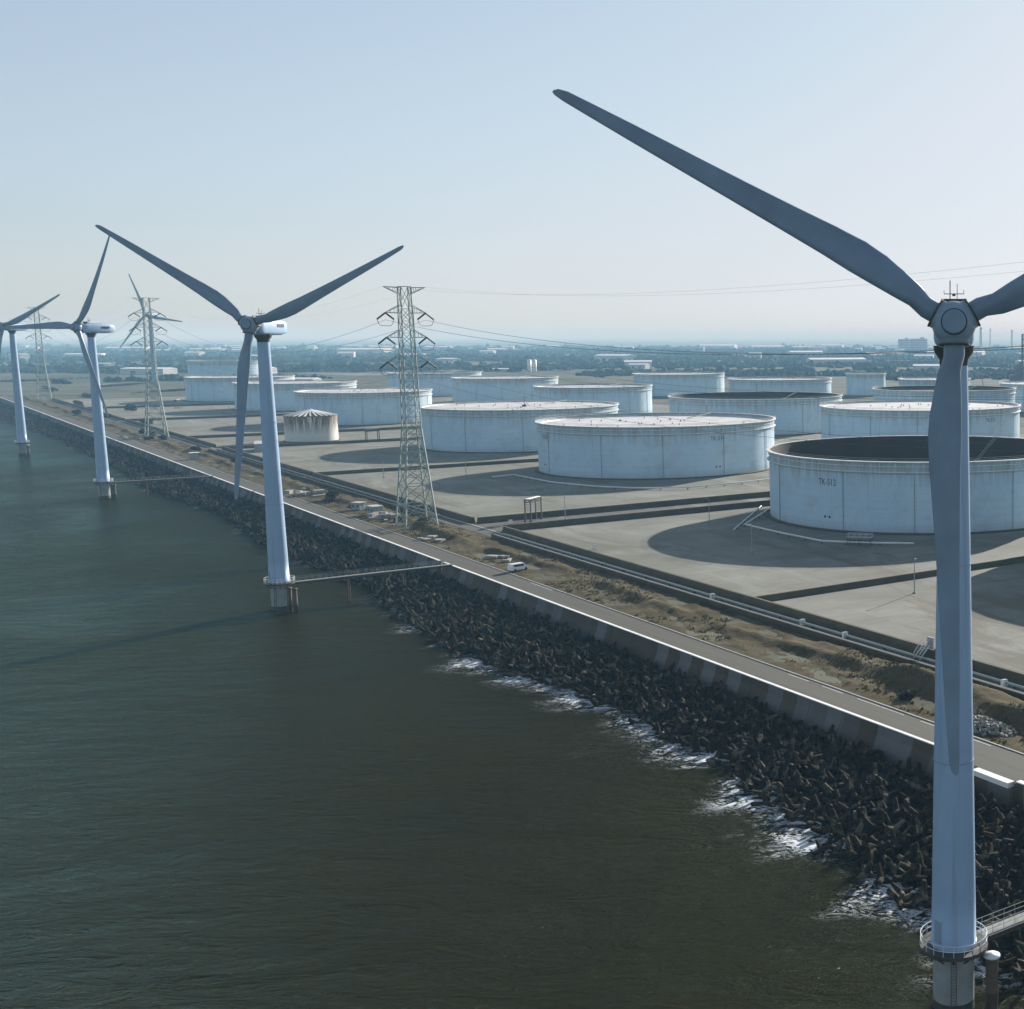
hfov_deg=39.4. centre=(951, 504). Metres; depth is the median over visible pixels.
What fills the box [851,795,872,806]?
tetrapod
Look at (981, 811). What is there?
tetrapod
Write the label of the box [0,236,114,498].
wind turbine
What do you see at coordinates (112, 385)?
hedge
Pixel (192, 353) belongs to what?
warehouse
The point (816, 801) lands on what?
tetrapod
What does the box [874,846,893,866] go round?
tetrapod
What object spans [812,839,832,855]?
tetrapod
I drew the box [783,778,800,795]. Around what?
tetrapod
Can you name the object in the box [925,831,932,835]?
tetrapod
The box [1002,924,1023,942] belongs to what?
tetrapod
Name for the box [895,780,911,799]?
tetrapod
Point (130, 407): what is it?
shrub
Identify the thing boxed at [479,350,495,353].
warehouse
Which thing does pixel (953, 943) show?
wind turbine
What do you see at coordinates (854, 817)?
tetrapod
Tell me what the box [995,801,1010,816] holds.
tetrapod
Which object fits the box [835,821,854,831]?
tetrapod
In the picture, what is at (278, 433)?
bund wall
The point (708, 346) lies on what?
warehouse
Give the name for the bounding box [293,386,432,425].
oil tank
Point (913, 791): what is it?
tetrapod
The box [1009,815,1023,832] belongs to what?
tetrapod
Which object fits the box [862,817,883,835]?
tetrapod
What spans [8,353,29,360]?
warehouse
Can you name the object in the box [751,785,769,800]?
tetrapod
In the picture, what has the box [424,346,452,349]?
warehouse
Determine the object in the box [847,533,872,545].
valve block
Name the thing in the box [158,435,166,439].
shrub
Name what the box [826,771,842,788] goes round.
tetrapod
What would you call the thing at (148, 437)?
shrub
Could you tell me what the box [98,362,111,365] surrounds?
warehouse
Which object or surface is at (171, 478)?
footbridge
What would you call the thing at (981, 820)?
tetrapod
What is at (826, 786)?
tetrapod
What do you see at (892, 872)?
tetrapod
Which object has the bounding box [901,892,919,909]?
tetrapod
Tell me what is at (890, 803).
tetrapod
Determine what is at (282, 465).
bund wall
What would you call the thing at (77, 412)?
shrub
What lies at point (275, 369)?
warehouse
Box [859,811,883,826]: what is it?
tetrapod
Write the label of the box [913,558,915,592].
yard lamp
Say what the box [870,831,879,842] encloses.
tetrapod
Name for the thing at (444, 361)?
warehouse
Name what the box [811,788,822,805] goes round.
tetrapod
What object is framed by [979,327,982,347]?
chimney
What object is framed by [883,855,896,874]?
tetrapod
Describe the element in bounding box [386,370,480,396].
oil tank
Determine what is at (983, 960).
tetrapod
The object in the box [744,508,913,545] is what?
pipeline
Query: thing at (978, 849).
tetrapod
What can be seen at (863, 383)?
oil tank
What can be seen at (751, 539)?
yard lamp
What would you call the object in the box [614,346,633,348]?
warehouse
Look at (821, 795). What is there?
tetrapod
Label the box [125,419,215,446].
bund wall
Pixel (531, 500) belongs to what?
pipe gantry
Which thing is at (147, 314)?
wind turbine
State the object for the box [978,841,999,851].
tetrapod
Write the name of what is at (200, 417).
bund wall
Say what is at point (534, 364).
silo
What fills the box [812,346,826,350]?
warehouse
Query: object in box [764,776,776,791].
tetrapod
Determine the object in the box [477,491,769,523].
bund wall
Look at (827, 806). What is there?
tetrapod
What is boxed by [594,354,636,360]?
warehouse
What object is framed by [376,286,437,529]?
lattice pylon
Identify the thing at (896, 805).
tetrapod
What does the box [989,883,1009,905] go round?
tetrapod
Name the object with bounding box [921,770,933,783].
tetrapod
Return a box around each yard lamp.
[750,524,752,552]
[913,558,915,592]
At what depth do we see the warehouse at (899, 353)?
3570.96 m
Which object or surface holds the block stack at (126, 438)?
on the verge
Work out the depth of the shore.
185.98 m
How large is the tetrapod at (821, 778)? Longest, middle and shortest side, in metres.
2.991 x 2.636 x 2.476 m
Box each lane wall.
[208,448,428,517]
[491,534,1023,700]
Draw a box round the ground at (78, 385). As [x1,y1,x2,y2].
[0,337,1023,782]
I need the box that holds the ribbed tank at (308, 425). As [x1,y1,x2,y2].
[283,408,340,442]
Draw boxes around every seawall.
[0,397,113,445]
[112,440,253,500]
[252,491,441,575]
[440,562,933,778]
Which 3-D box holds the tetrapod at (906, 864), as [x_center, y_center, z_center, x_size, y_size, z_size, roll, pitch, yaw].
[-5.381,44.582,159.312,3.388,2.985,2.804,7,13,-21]
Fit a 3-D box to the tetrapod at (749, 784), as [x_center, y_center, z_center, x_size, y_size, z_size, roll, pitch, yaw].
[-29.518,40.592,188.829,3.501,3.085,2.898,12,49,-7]
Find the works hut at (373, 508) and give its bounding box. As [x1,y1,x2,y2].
[366,504,382,513]
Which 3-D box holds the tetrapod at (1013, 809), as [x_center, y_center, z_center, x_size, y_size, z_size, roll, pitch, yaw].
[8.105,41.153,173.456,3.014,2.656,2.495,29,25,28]
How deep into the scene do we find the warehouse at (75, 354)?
3599.37 m
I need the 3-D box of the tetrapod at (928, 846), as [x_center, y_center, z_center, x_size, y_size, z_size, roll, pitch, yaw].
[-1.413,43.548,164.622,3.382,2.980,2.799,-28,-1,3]
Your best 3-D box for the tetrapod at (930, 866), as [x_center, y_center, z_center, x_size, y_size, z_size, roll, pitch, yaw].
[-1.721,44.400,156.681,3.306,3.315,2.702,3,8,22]
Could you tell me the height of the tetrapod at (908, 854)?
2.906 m
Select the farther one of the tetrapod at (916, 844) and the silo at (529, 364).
the silo at (529, 364)
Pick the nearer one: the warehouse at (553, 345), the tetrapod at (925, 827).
the tetrapod at (925, 827)
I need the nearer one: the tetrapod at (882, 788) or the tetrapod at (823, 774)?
the tetrapod at (882, 788)
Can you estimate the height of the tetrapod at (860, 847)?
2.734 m
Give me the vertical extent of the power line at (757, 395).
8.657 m
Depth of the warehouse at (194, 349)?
4851.90 m
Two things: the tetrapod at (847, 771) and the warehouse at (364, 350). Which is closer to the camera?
the tetrapod at (847, 771)
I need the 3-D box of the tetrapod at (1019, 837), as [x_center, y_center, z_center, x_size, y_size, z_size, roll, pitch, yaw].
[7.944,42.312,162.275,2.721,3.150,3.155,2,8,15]
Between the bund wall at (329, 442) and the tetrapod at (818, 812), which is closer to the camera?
the tetrapod at (818, 812)
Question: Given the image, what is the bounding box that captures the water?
[0,420,1023,1008]
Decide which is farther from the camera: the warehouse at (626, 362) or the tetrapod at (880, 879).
the warehouse at (626, 362)
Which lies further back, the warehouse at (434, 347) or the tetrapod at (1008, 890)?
the warehouse at (434, 347)
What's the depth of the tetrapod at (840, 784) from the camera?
185.18 m
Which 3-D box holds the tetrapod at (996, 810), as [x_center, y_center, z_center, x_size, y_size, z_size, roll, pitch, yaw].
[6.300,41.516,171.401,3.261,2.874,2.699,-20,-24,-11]
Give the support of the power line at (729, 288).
hanging from the lattice pylon at (419, 452)
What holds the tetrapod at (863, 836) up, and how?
on the shore
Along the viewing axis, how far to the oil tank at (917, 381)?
1144.29 m
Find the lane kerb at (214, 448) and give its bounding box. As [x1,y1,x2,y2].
[66,404,502,533]
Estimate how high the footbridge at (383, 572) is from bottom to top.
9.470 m
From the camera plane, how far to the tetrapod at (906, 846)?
163.60 m
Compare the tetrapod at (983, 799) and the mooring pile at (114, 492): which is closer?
the tetrapod at (983, 799)
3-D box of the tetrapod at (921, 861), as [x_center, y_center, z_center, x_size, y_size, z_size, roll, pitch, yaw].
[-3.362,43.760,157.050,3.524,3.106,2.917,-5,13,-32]
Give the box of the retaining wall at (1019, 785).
[1015,780,1023,809]
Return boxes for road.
[0,396,1023,780]
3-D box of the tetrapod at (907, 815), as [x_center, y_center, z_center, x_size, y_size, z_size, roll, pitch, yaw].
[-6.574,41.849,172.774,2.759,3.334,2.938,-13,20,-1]
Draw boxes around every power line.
[135,331,378,371]
[137,319,383,352]
[141,349,383,390]
[164,333,426,370]
[169,350,424,389]
[171,320,424,351]
[387,262,1019,294]
[388,320,1023,354]
[389,369,1023,451]
[390,345,1005,399]
[427,320,1023,353]
[427,344,920,396]
[428,368,1012,444]
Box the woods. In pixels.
[0,342,1023,381]
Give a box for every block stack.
[119,434,150,439]
[283,488,325,496]
[367,511,398,521]
[417,535,446,541]
[485,555,511,561]
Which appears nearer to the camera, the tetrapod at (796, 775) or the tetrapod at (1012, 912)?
the tetrapod at (1012, 912)
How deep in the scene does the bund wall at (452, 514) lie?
481.98 m
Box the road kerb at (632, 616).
[12,398,1023,754]
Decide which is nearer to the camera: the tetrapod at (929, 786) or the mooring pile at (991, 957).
the mooring pile at (991, 957)
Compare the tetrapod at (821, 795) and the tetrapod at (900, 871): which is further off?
the tetrapod at (821, 795)
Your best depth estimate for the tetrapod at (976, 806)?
174.24 m
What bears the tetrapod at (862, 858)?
on the shore
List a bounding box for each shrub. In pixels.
[71,410,81,414]
[124,404,136,410]
[139,418,152,423]
[142,430,155,435]
[144,436,153,439]
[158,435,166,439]
[190,446,201,450]
[324,497,334,502]
[325,490,338,497]
[897,690,916,699]
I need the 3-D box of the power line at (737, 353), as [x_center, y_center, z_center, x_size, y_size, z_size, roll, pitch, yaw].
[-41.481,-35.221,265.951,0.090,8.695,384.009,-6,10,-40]
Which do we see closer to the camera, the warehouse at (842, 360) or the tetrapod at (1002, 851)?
the tetrapod at (1002, 851)
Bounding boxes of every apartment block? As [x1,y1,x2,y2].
[685,345,703,350]
[898,338,910,349]
[910,337,927,350]
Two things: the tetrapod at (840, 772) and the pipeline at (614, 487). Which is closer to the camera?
the tetrapod at (840, 772)
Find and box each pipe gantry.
[174,399,180,408]
[364,428,379,441]
[524,496,542,521]
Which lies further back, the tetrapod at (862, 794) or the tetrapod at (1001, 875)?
the tetrapod at (862, 794)
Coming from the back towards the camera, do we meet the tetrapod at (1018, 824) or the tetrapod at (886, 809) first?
the tetrapod at (886, 809)
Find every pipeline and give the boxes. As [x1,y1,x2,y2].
[215,448,440,515]
[492,474,769,489]
[495,534,1023,693]
[503,533,1023,689]
[733,505,761,529]
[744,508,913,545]
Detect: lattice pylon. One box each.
[24,307,51,399]
[128,298,169,437]
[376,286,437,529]
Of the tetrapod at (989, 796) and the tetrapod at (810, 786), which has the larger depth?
the tetrapod at (810, 786)
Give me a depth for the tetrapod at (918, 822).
169.34 m
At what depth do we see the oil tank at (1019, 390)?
1035.61 m
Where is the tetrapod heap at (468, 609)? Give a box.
[0,401,1023,968]
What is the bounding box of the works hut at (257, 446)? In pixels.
[254,441,261,451]
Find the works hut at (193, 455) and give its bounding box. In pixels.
[188,452,199,459]
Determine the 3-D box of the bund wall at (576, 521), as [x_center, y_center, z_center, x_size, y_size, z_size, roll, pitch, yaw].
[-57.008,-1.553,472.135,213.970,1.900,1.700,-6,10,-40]
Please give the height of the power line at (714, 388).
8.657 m
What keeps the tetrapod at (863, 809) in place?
on the shore
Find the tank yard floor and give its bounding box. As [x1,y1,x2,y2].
[62,396,1023,672]
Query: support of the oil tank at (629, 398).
on the tank yard floor
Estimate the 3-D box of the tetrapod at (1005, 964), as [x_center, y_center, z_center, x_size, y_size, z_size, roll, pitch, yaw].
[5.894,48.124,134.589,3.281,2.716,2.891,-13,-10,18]
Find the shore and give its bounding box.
[9,415,1023,950]
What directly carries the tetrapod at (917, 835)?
on the shore
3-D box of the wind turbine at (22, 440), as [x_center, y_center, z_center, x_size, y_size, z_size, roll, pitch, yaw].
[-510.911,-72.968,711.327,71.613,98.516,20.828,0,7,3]
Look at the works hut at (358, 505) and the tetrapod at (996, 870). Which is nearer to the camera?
the tetrapod at (996, 870)
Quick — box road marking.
[532,583,990,745]
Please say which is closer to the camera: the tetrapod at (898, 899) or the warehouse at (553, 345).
the tetrapod at (898, 899)
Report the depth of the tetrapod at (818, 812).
176.28 m
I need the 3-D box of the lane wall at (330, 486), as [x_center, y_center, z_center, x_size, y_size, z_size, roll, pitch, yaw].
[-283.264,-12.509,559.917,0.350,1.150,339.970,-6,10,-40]
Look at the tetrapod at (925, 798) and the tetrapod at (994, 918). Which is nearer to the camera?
the tetrapod at (994, 918)
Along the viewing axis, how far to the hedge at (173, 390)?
1420.98 m
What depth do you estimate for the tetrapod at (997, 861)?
157.82 m
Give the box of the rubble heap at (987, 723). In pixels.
[973,714,1016,736]
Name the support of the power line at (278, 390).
hanging from the lattice pylon at (419, 452)
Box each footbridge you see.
[111,473,212,494]
[293,559,452,600]
[976,901,1023,940]
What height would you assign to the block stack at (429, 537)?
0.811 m
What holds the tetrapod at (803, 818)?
on the shore
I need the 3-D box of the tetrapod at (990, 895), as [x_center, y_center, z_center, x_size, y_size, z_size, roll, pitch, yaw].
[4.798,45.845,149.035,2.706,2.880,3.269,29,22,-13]
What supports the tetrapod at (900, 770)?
on the shore
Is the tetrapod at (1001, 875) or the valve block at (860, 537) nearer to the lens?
the tetrapod at (1001, 875)
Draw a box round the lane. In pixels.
[62,405,1023,692]
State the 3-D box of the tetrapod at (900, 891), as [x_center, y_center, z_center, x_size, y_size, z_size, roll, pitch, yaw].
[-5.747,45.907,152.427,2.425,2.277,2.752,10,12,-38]
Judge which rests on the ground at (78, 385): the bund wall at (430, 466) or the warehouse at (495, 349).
the warehouse at (495, 349)
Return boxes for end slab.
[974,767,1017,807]
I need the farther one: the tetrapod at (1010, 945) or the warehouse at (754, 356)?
the warehouse at (754, 356)
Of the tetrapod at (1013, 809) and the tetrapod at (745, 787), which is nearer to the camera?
the tetrapod at (1013, 809)
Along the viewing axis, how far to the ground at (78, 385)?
2117.19 m
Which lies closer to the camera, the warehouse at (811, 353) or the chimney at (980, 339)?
the warehouse at (811, 353)
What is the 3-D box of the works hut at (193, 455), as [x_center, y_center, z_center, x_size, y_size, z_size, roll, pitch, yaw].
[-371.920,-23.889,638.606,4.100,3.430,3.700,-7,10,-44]
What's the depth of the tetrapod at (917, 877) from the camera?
154.99 m
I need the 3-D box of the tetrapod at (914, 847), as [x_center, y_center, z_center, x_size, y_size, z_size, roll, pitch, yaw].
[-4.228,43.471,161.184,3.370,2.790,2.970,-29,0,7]
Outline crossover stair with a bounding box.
[913,636,935,659]
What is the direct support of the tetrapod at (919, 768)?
on the shore
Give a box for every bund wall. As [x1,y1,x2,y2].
[52,398,124,420]
[87,403,234,408]
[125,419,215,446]
[129,413,289,420]
[189,426,419,437]
[221,446,312,475]
[226,437,420,448]
[312,472,475,522]
[316,458,538,474]
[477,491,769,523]
[502,526,1023,685]
[504,500,769,529]
[754,556,1023,600]
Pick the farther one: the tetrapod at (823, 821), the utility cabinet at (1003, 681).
the utility cabinet at (1003, 681)
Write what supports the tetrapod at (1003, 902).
on the shore
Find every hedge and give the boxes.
[1,377,89,381]
[41,385,58,391]
[72,400,83,405]
[81,393,90,397]
[100,382,149,386]
[131,388,184,393]
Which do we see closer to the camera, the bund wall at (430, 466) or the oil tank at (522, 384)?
the bund wall at (430, 466)
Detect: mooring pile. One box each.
[26,445,29,454]
[109,484,113,498]
[112,484,116,498]
[285,587,292,611]
[291,588,297,612]
[983,950,999,1008]
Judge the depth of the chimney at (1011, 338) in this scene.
5253.80 m
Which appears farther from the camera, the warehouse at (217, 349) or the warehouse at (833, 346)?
the warehouse at (833, 346)
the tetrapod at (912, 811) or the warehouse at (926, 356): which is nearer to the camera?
the tetrapod at (912, 811)
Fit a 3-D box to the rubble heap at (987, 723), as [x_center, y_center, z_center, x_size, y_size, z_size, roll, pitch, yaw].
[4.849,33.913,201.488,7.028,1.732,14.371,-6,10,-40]
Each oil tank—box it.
[183,374,294,401]
[187,359,258,375]
[232,379,356,411]
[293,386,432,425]
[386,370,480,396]
[418,398,618,452]
[451,374,558,401]
[533,382,652,412]
[535,410,775,479]
[632,371,724,396]
[668,390,842,435]
[728,375,831,392]
[765,432,1023,534]
[819,398,1020,438]
[845,372,885,396]
[872,384,1015,402]
[898,376,970,385]
[999,380,1023,412]
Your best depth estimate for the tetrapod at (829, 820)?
171.78 m
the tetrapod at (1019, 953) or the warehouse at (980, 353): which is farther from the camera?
the warehouse at (980, 353)
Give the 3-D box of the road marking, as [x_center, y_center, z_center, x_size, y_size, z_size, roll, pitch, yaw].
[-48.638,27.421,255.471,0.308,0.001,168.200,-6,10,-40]
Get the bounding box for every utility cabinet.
[841,631,847,638]
[1001,679,1007,686]
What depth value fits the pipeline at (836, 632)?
279.72 m
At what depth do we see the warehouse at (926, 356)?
3295.97 m
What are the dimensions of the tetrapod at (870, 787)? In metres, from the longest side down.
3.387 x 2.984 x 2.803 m
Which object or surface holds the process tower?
on the ground at (78, 385)
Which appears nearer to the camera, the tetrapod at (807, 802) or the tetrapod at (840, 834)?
the tetrapod at (840, 834)
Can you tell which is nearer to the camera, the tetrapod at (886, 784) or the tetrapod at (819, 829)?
the tetrapod at (819, 829)
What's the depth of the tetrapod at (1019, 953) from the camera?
135.45 m
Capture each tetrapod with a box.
[735,773,759,789]
[741,781,758,792]
[750,775,771,789]
[750,791,775,806]
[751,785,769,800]
[752,784,770,799]
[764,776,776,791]
[771,777,789,791]
[772,784,782,802]
[774,782,793,793]
[778,794,788,810]
[780,807,804,821]
[781,792,798,801]
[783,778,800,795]
[784,795,805,818]
[787,772,804,792]
[790,810,812,820]
[793,792,801,804]
[800,776,812,781]
[800,781,820,796]
[801,792,819,809]
[804,779,817,788]
[805,805,821,819]
[806,784,822,798]
[806,812,818,824]
[809,774,826,784]
[810,824,834,834]
[811,776,827,790]
[811,784,832,797]
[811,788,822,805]
[812,794,825,812]
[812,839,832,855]
[816,809,827,826]
[817,768,829,783]
[820,785,840,797]
[821,806,841,817]
[821,833,832,845]
[822,782,844,799]
[822,796,845,803]
[823,815,847,831]
[825,803,830,824]
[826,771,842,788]
[826,838,844,853]
[830,802,852,812]
[830,808,847,827]
[832,799,844,815]
[833,822,846,842]
[834,789,847,803]
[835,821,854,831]
[836,774,845,788]
[837,802,859,821]
[838,769,859,778]
[838,839,857,858]
[840,780,853,798]
[841,767,856,774]
[841,773,858,789]
[841,800,861,815]
[843,821,864,840]
[845,836,860,859]
[847,792,864,806]
[847,810,858,827]
[848,774,867,789]
[848,819,863,831]
[850,835,873,854]
[851,784,859,795]
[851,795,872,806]
[851,826,868,840]
[853,835,866,857]
[854,844,877,864]
[855,861,876,879]
[857,852,883,873]
[858,806,866,820]
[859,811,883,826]
[860,801,870,815]
[862,774,877,795]
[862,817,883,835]
[865,763,883,780]
[867,808,883,832]
[867,840,890,850]
[868,801,876,814]
[868,834,887,844]
[870,800,890,813]
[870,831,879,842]
[872,786,881,801]
[872,795,890,807]
[873,863,895,884]
[874,841,893,858]
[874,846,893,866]
[877,776,899,790]
[879,785,894,798]
[879,789,899,804]
[881,801,893,818]
[881,823,899,841]
[882,812,894,832]
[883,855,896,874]
[885,857,902,879]
[886,819,904,829]
[886,887,915,909]
[888,799,901,810]
[889,825,913,837]
[889,828,901,847]
[890,833,906,851]
[891,797,899,815]
[891,882,912,895]
[892,763,914,780]
[892,801,910,817]
[892,811,910,823]
[892,868,912,887]
[893,847,913,864]
[894,769,907,783]
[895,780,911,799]
[895,834,920,854]
[896,811,918,832]
[896,867,922,875]
[897,792,920,806]
[898,774,921,793]
[899,859,924,870]
[900,773,913,780]
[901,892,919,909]
[903,756,914,770]
[905,863,927,884]
[907,806,931,820]
[908,778,929,792]
[910,762,922,783]
[910,772,926,793]
[910,823,928,836]
[911,825,923,841]
[911,842,921,856]
[911,843,930,861]
[911,880,931,906]
[912,794,932,806]
[912,851,930,875]
[914,817,932,829]
[915,780,933,794]
[915,809,932,822]
[915,817,932,830]
[918,797,932,808]
[918,830,932,845]
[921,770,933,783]
[921,790,932,802]
[921,847,929,865]
[923,844,932,849]
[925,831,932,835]
[927,783,932,792]
[928,861,931,881]
[974,789,979,798]
[974,797,979,810]
[974,808,984,825]
[975,813,992,827]
[975,824,985,835]
[975,826,990,843]
[975,833,982,839]
[975,842,983,853]
[975,850,995,869]
[975,859,992,876]
[975,872,984,885]
[976,792,993,803]
[976,890,992,914]
[976,901,993,920]
[977,799,995,819]
[977,843,1000,864]
[978,793,1000,814]
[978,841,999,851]
[979,865,1000,881]
[980,954,984,966]
[981,891,992,908]
[983,825,1002,845]
[984,818,998,832]
[984,868,1003,893]
[984,905,1009,918]
[984,914,1011,941]
[986,886,1012,908]
[987,863,1012,885]
[987,935,1004,959]
[988,889,1010,911]
[988,914,1015,920]
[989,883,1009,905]
[989,894,1008,914]
[991,853,1004,871]
[992,811,1014,832]
[992,879,1013,899]
[993,812,1014,828]
[993,833,1011,847]
[993,840,998,851]
[993,844,1007,861]
[994,807,1013,822]
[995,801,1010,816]
[998,953,1017,972]
[1001,802,1018,815]
[1002,824,1009,836]
[1002,830,1023,853]
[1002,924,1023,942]
[1002,929,1023,954]
[1007,900,1019,914]
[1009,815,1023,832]
[1009,866,1023,880]
[1010,888,1021,898]
[1010,962,1023,981]
[1011,945,1023,966]
[1012,849,1023,868]
[1018,905,1023,913]
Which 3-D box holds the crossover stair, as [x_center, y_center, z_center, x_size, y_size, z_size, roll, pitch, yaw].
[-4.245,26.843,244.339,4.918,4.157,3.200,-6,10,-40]
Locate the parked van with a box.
[507,562,528,571]
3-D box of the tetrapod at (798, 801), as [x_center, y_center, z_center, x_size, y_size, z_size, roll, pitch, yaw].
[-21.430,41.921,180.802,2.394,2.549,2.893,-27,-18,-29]
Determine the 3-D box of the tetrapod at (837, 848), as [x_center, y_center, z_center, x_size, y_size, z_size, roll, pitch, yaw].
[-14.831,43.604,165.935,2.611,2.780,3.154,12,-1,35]
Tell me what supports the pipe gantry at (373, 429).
on the tank yard floor
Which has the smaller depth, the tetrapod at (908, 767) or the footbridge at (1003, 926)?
the footbridge at (1003, 926)
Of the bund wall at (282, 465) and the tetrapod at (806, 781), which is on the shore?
the tetrapod at (806, 781)
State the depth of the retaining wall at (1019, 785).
175.41 m
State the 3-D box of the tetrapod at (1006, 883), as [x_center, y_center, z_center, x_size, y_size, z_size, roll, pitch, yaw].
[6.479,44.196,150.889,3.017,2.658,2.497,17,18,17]
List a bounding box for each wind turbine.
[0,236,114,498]
[0,294,59,454]
[95,225,403,610]
[120,274,182,387]
[553,89,1023,1008]
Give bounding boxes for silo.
[527,359,531,370]
[532,359,536,370]
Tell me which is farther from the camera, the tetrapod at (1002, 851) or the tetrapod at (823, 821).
the tetrapod at (823, 821)
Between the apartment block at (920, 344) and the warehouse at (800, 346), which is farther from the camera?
the warehouse at (800, 346)
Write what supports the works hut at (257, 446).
on the tank yard floor
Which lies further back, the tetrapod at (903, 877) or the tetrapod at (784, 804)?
the tetrapod at (784, 804)
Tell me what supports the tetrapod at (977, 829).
on the shore
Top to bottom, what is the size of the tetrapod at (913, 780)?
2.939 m
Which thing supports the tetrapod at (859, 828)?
on the shore
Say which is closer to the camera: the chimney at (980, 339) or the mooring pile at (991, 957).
the mooring pile at (991, 957)
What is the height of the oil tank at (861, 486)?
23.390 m
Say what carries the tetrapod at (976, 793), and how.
on the shore
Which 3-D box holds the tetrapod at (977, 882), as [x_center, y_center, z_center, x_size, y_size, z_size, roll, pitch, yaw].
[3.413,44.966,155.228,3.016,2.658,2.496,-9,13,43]
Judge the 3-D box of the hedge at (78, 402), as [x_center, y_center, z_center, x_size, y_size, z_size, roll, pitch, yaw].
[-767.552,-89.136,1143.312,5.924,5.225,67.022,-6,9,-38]
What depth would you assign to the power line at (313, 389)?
519.39 m
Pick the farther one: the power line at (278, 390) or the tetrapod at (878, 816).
the power line at (278, 390)
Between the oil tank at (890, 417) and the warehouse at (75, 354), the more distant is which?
the warehouse at (75, 354)
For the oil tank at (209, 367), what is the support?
on the ground at (78, 385)
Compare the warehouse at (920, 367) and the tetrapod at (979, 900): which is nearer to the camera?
the tetrapod at (979, 900)
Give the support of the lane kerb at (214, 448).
on the lane
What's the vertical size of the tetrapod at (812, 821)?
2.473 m
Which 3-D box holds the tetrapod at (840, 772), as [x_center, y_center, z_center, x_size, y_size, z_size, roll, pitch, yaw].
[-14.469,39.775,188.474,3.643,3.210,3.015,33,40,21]
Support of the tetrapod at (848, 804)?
on the shore
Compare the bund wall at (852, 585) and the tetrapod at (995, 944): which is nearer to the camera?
the tetrapod at (995, 944)
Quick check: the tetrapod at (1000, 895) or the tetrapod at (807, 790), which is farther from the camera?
the tetrapod at (807, 790)
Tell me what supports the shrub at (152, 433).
on the verge
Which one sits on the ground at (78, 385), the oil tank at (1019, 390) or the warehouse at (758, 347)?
the warehouse at (758, 347)
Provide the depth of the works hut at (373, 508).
439.85 m
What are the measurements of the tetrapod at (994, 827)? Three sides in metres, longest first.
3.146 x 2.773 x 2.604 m
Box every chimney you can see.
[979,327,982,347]
[1011,330,1012,346]
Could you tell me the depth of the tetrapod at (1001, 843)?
163.82 m
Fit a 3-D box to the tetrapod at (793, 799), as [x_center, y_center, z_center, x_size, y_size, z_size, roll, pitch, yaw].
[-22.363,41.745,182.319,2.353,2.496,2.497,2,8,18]
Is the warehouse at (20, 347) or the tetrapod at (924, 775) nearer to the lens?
the tetrapod at (924, 775)
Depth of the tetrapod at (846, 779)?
183.91 m
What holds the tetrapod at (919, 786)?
on the shore
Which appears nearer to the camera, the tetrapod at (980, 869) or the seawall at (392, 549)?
the tetrapod at (980, 869)
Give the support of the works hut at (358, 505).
on the verge
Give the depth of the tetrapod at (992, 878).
152.23 m
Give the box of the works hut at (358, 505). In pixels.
[350,501,365,509]
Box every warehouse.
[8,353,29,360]
[18,345,28,349]
[28,346,39,350]
[63,353,105,356]
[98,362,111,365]
[104,347,149,350]
[120,367,177,373]
[184,352,204,355]
[189,348,206,351]
[207,348,225,351]
[272,367,276,373]
[294,377,321,379]
[337,348,393,353]
[338,352,355,358]
[343,345,365,347]
[369,346,398,347]
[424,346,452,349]
[436,358,460,363]
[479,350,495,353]
[487,348,505,350]
[492,368,508,371]
[501,346,514,348]
[546,345,560,347]
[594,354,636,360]
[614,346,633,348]
[624,360,651,367]
[628,363,649,368]
[699,344,736,348]
[748,352,761,357]
[749,345,783,348]
[787,351,822,355]
[792,346,810,347]
[806,358,865,363]
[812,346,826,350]
[820,345,843,347]
[866,352,907,354]
[913,364,939,370]
[914,355,933,359]
[926,351,984,356]
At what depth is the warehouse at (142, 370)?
2076.88 m
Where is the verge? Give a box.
[7,395,1023,752]
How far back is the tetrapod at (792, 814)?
175.77 m
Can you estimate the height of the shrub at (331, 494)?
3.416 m
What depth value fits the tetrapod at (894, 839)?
166.50 m
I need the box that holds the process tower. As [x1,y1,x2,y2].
[1005,334,1023,381]
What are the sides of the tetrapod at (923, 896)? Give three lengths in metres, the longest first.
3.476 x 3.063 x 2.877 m
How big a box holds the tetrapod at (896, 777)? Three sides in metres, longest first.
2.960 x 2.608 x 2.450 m
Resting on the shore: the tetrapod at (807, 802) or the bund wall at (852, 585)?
the tetrapod at (807, 802)
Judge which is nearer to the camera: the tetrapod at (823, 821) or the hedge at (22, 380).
the tetrapod at (823, 821)
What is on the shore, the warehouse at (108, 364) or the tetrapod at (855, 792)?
the tetrapod at (855, 792)
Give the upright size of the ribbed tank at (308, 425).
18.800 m
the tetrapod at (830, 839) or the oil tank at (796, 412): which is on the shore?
the tetrapod at (830, 839)
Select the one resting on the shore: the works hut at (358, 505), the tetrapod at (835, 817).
the tetrapod at (835, 817)

